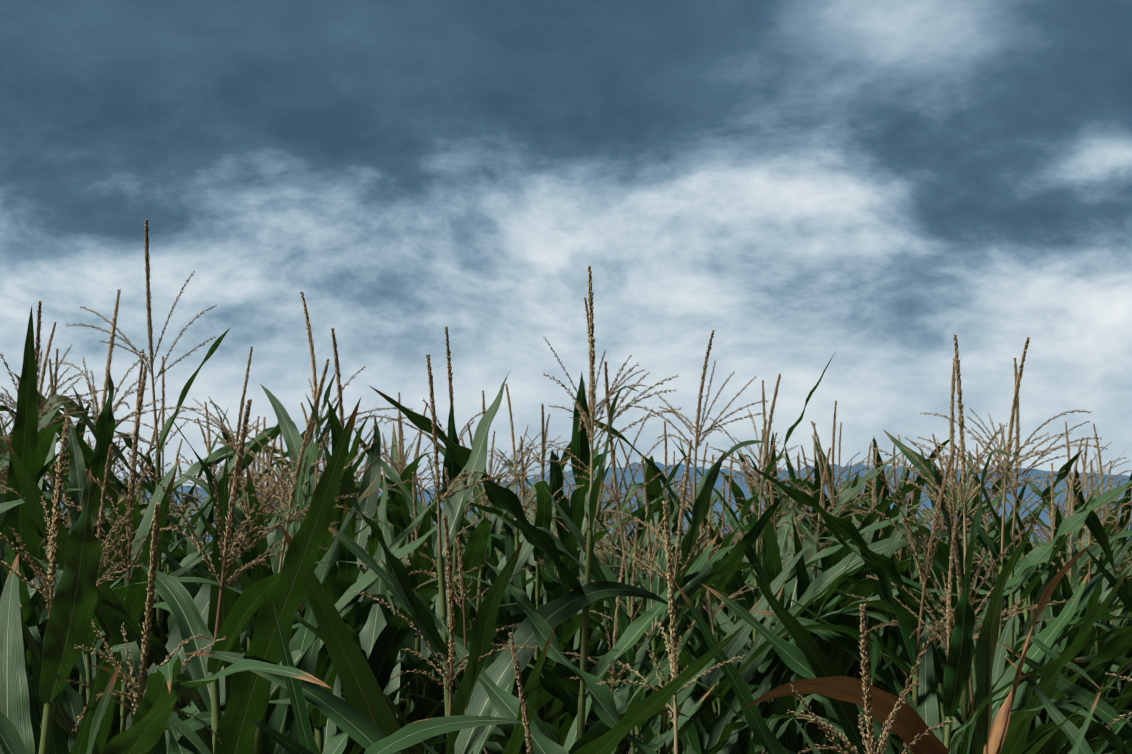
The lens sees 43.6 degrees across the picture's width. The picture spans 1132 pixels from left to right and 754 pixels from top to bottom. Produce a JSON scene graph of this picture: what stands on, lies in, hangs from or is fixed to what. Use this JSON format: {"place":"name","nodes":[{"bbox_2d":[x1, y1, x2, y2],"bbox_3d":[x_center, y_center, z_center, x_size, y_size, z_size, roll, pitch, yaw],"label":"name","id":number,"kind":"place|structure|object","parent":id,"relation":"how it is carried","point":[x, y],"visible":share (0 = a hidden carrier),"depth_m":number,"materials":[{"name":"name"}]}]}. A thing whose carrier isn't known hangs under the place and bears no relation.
{"place":"outdoors","nodes":[
{"label":"outdoors","id":0,"kind":"place"},
{"bbox_2d":[0,0,1131,491],"label":"sky","id":1,"kind":"structure","parent":0,"point":[876,183],"materials":[{"name":"blue"}]},
{"bbox_2d":[3,462,1131,540],"bbox_3d":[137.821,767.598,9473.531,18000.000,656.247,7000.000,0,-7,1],"label":"hills","id":2,"kind":"structure","parent":0,"point":[718,486],"depth_m":8081.48,"materials":[{"name":"blue"}]},
{"bbox_2d":[181,541,1130,753],"bbox_3d":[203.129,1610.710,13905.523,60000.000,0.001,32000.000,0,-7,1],"label":"ground","id":3,"kind":"structure","parent":0,"point":[915,575],"depth_m":116.05,"materials":[{"name":"brown soil"}]},
{"bbox_2d":[0,265,1131,753],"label":"maize plants","id":4,"kind":"object","parent":3,"relation":"on","point":[336,643],"visible":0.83,"depth_m":3.27,"materials":[{"name":"green plant"}]},
{"bbox_2d":[0,398,1131,753],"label":"maize plants","id":5,"kind":"object","parent":3,"relation":"on","point":[256,668],"visible":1,"depth_m":2.11,"materials":[{"name":"green plant"}]},
{"bbox_2d":[0,218,1131,753],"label":"maize plants","id":6,"kind":"object","parent":3,"relation":"on","point":[806,580],"visible":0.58,"depth_m":4.53,"materials":[{"name":"green plant"}]},
{"bbox_2d":[0,348,1131,753],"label":"maize plants","id":7,"kind":"object","parent":3,"relation":"on","point":[654,492],"visible":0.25,"depth_m":5.66,"materials":[{"name":"green plant"}]},
{"bbox_2d":[0,379,1131,753],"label":"maize plants","id":8,"kind":"object","parent":3,"relation":"on","point":[914,495],"visible":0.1,"depth_m":7.02,"materials":[{"name":"green plant"}]},
{"bbox_2d":[0,414,1131,735],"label":"maize plants","id":9,"kind":"object","parent":3,"relation":"on","point":[858,516],"visible":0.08,"depth_m":8.45,"materials":[{"name":"green plant"}]},
{"bbox_2d":[742,511,1090,753],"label":"dry maize plant","id":10,"kind":"object","parent":3,"relation":"on","point":[908,725],"visible":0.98,"depth_m":2.34,"materials":[{"name":"brown plant"}]}
]}

